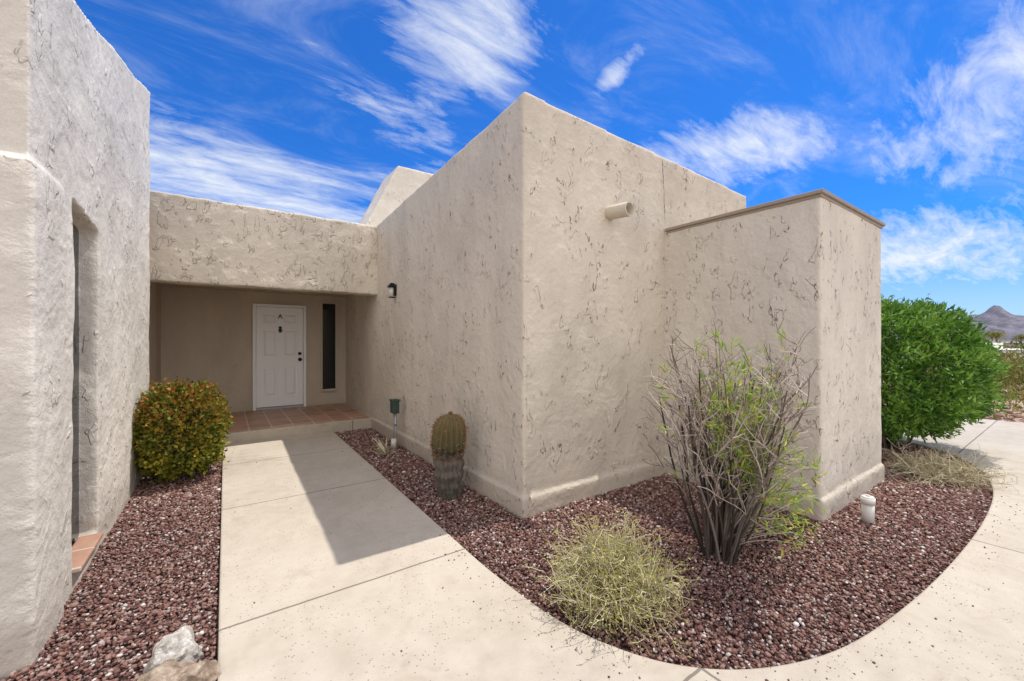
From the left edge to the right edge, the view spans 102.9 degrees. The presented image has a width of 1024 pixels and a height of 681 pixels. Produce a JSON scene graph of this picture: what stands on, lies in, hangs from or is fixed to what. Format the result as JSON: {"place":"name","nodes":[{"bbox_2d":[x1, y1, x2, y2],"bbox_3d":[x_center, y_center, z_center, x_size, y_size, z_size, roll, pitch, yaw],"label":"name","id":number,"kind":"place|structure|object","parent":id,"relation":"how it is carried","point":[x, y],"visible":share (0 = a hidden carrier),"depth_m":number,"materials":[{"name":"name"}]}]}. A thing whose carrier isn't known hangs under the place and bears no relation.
{"place":"outdoors","nodes":[
{"label":"outdoors","id":0,"kind":"place"},
{"bbox_2d":[161,286,345,416],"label":"porch back wall","id":1,"kind":"structure","parent":0,"point":[206,333],"depth_m":7.80,"materials":[{"name":"beige paint"}]},
{"bbox_2d":[252,303,305,410],"bbox_3d":[-4.699,0.325,8.273,0.945,2.100,0.090,0,0,-35],"label":"front door frame","id":2,"kind":"object","parent":1,"relation":"attached to","point":[254,305],"visible":0.98,"depth_m":8.02,"materials":[{"name":"white paint"}]},
{"bbox_2d":[256,307,302,407],"bbox_3d":[-4.701,0.330,8.276,0.825,1.990,0.042,0,0,-35],"label":"front door leaf","id":3,"kind":"object","parent":2,"relation":"attached to","point":[279,373],"visible":1,"depth_m":8.25,"materials":[{"name":"white paint"}]},
{"bbox_2d":[278,314,301,360],"bbox_3d":[-4.522,-0.053,8.321,0.430,0.959,0.098,0,0,-35],"label":"front door hardware","id":4,"kind":"object","parent":3,"relation":"attached to","point":[280,331],"visible":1,"depth_m":8.26,"materials":[{"name":"black metal"}]},
{"bbox_2d":[321,302,336,390],"bbox_3d":[-3.946,0.133,8.802,0.325,1.905,0.080,0,0,-35],"label":"side light frame","id":5,"kind":"object","parent":1,"relation":"attached to","point":[335,388],"visible":1,"depth_m":8.77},
{"bbox_2d":[323,304,334,388],"bbox_3d":[-3.955,0.125,8.810,0.260,1.830,0.035,0,0,-35],"label":"side light glass","id":6,"kind":"object","parent":5,"relation":"attached to","point":[328,346],"visible":1,"depth_m":8.79,"materials":[{"name":"black glass"}]},
{"bbox_2d":[157,282,350,296],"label":"porch ceiling","id":7,"kind":"structure","parent":0,"point":[247,289],"depth_m":7.68,"materials":[{"name":"beige paint"}]},
{"bbox_2d":[152,418,371,449],"bbox_3d":[-4.395,1.528,7.306,3.110,0.265,2.090,0,0,-35],"label":"porch step","id":8,"kind":"object","parent":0,"point":[334,426],"visible":0.16,"depth_m":6.68,"materials":[{"name":"beige concrete"}]},
{"bbox_2d":[161,403,370,439],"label":"porch tiles","id":9,"kind":"object","parent":8,"relation":"on","point":[258,420],"visible":0.54,"depth_m":7.40,"materials":[{"name":"orange tile"}]},
{"bbox_2d":[256,404,303,410],"bbox_3d":[-4.690,1.355,8.260,0.837,0.044,0.100,0,0,-35],"label":"front door threshold","id":10,"kind":"object","parent":9,"relation":"on","point":[279,407],"visible":1,"depth_m":8.23,"materials":[{"name":"grey metal"}]},
{"bbox_2d":[74,0,1023,325],"label":"sky","id":11,"kind":"structure","parent":0,"point":[910,113],"materials":[{"name":"blue"}]},
{"bbox_2d":[217,419,1023,680],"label":"concrete driveway","id":12,"kind":"structure","parent":0,"point":[285,568],"depth_m":2.40,"materials":[{"name":"beige concrete"}]},
{"bbox_2d":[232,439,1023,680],"bbox_3d":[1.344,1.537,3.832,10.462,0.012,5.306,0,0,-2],"label":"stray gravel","id":13,"kind":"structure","parent":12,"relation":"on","point":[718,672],"depth_m":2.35,"materials":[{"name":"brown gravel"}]},
{"bbox_2d":[883,341,1023,421],"bbox_3d":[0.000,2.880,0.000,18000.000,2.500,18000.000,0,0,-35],"label":"ground","id":14,"kind":"structure","parent":0,"point":[1016,419],"depth_m":10.39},
{"bbox_2d":[149,282,160,391],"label":"porch side wall","id":15,"kind":"structure","parent":14,"relation":"on","point":[155,336],"depth_m":6.65,"materials":[{"name":"beige paint"}]},
{"bbox_2d":[149,190,377,295],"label":"entry beam","id":16,"kind":"structure","parent":15,"relation":"attached to","point":[199,241],"depth_m":6.11,"materials":[{"name":"paint"}]},
{"bbox_2d":[2,428,992,680],"bbox_3d":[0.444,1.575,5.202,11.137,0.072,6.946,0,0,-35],"label":"gravel","id":17,"kind":"structure","parent":14,"relation":"on","point":[910,498],"depth_m":2.93,"materials":[{"name":"brown gravel"}]},
{"bbox_2d":[0,0,150,680],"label":"wing walls","id":18,"kind":"structure","parent":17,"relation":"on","point":[74,118],"depth_m":2.32,"materials":[{"name":"paint"}]},
{"bbox_2d":[71,224,78,545],"bbox_3d":[-3.030,0.315,2.748,0.038,2.350,0.700,0,0,-35],"label":"slit window glass","id":19,"kind":"object","parent":18,"relation":"attached to","point":[75,482],"visible":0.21,"depth_m":2.93,"materials":[{"name":"black glass"}]},
{"bbox_2d":[72,532,103,572],"bbox_3d":[-2.930,1.440,2.769,0.130,0.030,0.580,0,0,-35],"label":"slit window sill","id":20,"kind":"structure","parent":18,"relation":"attached to","point":[83,548],"depth_m":2.78,"materials":[{"name":"tile"}]},
{"bbox_2d":[143,625,203,673],"bbox_3d":[-1.642,1.539,1.982,0.232,0.236,0.218,0,0,-35],"label":"white rock","id":21,"kind":"object","parent":17,"relation":"on","point":[180,645],"visible":0.67,"depth_m":1.96,"materials":[{"name":"stone"}]},
{"bbox_2d":[137,659,221,680],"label":"tan rock","id":22,"kind":"object","parent":17,"relation":"on","point":[175,670],"visible":0.99,"depth_m":1.81,"materials":[{"name":"beige stone"}]},
{"bbox_2d":[132,376,233,483],"bbox_3d":[-3.799,1.011,4.698,1.027,1.199,1.152,0,0,-35],"label":"boxwood bush","id":23,"kind":"object","parent":17,"relation":"on","point":[186,455],"visible":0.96,"depth_m":4.43,"materials":[{"name":"green plant"}]},
{"bbox_2d":[369,436,395,454],"bbox_3d":[-1.777,1.419,5.542,0.400,0.282,0.508,0,0,-24],"label":"dry agave","id":24,"kind":"object","parent":17,"relation":"on","point":[383,451],"visible":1,"depth_m":5.56,"materials":[{"name":"plant"}]},
{"bbox_2d":[389,398,400,449],"bbox_3d":[-1.714,1.225,5.952,0.140,0.730,0.190,0,0,-35],"label":"utility box","id":25,"kind":"object","parent":17,"relation":"on","point":[394,406],"visible":0.98,"depth_m":5.92,"materials":[{"name":"green plastic"}]},
{"bbox_2d":[429,411,467,499],"bbox_3d":[-0.638,1.142,4.125,0.405,0.876,0.405,0,0,-35],"label":"barrel cactus","id":26,"kind":"object","parent":17,"relation":"on","point":[448,438],"visible":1,"depth_m":4.02,"materials":[{"name":"green plant"}]},
{"bbox_2d":[345,92,745,518],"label":"walls","id":27,"kind":"structure","parent":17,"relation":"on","point":[517,322],"depth_m":4.29,"materials":[{"name":"beige paint"}]},
{"bbox_2d":[387,283,396,297],"bbox_3d":[-1.854,-0.777,6.349,0.144,0.230,0.094,0,0,-35],"label":"wall lantern","id":28,"kind":"object","parent":27,"relation":"attached to","point":[392,287],"depth_m":6.32,"materials":[{"name":"black metal"}]},
{"bbox_2d":[359,166,433,225],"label":"raised parapet","id":29,"kind":"structure","parent":27,"relation":"on","point":[399,185],"depth_m":8.19,"materials":[{"name":"paint"}]},
{"bbox_2d":[604,201,634,219],"bbox_3d":[1.081,-1.329,4.201,0.146,0.179,0.330,0,0,-35],"label":"drain spout","id":30,"kind":"object","parent":27,"relation":"attached to","point":[620,210],"visible":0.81,"depth_m":4.13,"materials":[{"name":"beige plastic"}]},
{"bbox_2d":[662,160,664,215],"bbox_3d":[1.790,-1.745,4.831,0.074,0.772,0.019,0,0,-35],"label":"wall joint","id":31,"kind":"object","parent":27,"relation":"attached to","point":[663,186],"depth_m":4.82,"materials":[{"name":"beige paint"}]},
{"bbox_2d":[524,509,703,657],"bbox_3d":[0.611,1.389,2.439,1.007,0.747,1.054,0,0,-35],"label":"yellow brush shrub","id":32,"kind":"object","parent":17,"relation":"on","point":[611,580],"visible":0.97,"depth_m":2.32,"materials":[{"name":"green plant"}]},
{"bbox_2d":[635,311,827,566],"bbox_3d":[1.533,0.668,2.989,1.276,1.854,1.255,0,0,-35],"label":"branching shrub","id":33,"kind":"object","parent":17,"relation":"on","point":[750,439],"visible":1,"depth_m":2.82,"materials":[{"name":"green plant"}]},
{"bbox_2d":[860,494,875,524],"bbox_3d":[3.087,1.464,3.538,0.100,0.252,0.100,0,0,-35],"label":"cleanout pipe","id":34,"kind":"object","parent":17,"relation":"on","point":[868,503],"visible":0.91,"depth_m":3.51,"materials":[{"name":"white plastic"}]},
{"bbox_2d":[881,439,1021,494],"bbox_3d":[4.882,1.436,4.620,1.288,0.652,1.149,0,0,7],"label":"dry brush shrub","id":35,"kind":"object","parent":17,"relation":"on","point":[945,471],"visible":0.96,"depth_m":4.54,"materials":[{"name":"plant"}]},
{"bbox_2d":[881,293,1022,449],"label":"oleander bush","id":36,"kind":"object","parent":17,"relation":"on","point":[959,393],"visible":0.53,"depth_m":5.13,"materials":[{"name":"green plant"}]},
{"bbox_2d":[665,197,884,522],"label":"wing walls","id":37,"kind":"structure","parent":14,"relation":"on","point":[806,266],"depth_m":4.00,"materials":[{"name":"beige paint"}]},
{"bbox_2d":[665,188,885,233],"bbox_3d":[3.009,-1.291,4.708,1.852,0.062,1.557,0,0,-35],"label":"wing coping","id":38,"kind":"object","parent":37,"relation":"on","point":[832,198],"visible":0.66,"depth_m":4.02,"materials":[{"name":"beige concrete"}]},
{"bbox_2d":[882,344,1023,419],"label":"desert brush","id":39,"kind":"object","parent":14,"relation":"on","point":[1016,376],"visible":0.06,"depth_m":11.66,"materials":[{"name":"green plant"}]},
{"bbox_2d":[882,340,1023,355],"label":"distant trees","id":40,"kind":"object","parent":14,"relation":"on","point":[1016,343],"depth_m":54.92,"materials":[{"name":"green plant"}]},
{"bbox_2d":[886,365,1023,422],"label":"desert stones","id":41,"kind":"object","parent":14,"relation":"on","point":[1010,413],"visible":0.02,"depth_m":8.74,"materials":[{"name":"brown stone"}]},
{"bbox_2d":[909,348,1023,360],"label":"walls","id":42,"kind":"structure","parent":14,"relation":"on","point":[1005,352],"depth_m":39.74,"materials":[{"name":"white paint"}]},
{"bbox_2d":[992,343,1002,348],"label":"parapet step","id":43,"kind":"object","parent":42,"relation":"on","point":[997,344],"visible":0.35,"depth_m":42.89,"materials":[{"name":"white paint"}]},
{"bbox_2d":[986,331,1006,341],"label":"palm tree","id":44,"kind":"object","parent":14,"relation":"on","point":[995,335],"visible":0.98,"depth_m":67.84,"materials":[{"name":"green plant"}]},
{"bbox_2d":[1011,333,1023,342],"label":"palm tree","id":45,"kind":"object","parent":14,"relation":"on","point":[1020,336],"visible":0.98,"depth_m":74.04,"materials":[{"name":"green plant"}]},
{"bbox_2d":[889,305,1023,340],"bbox_3d":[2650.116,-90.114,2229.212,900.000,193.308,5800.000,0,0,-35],"label":"mountain range","id":46,"kind":"structure","parent":0,"point":[1000,318],"depth_m":2051.90,"materials":[{"name":"stone"}]}
]}

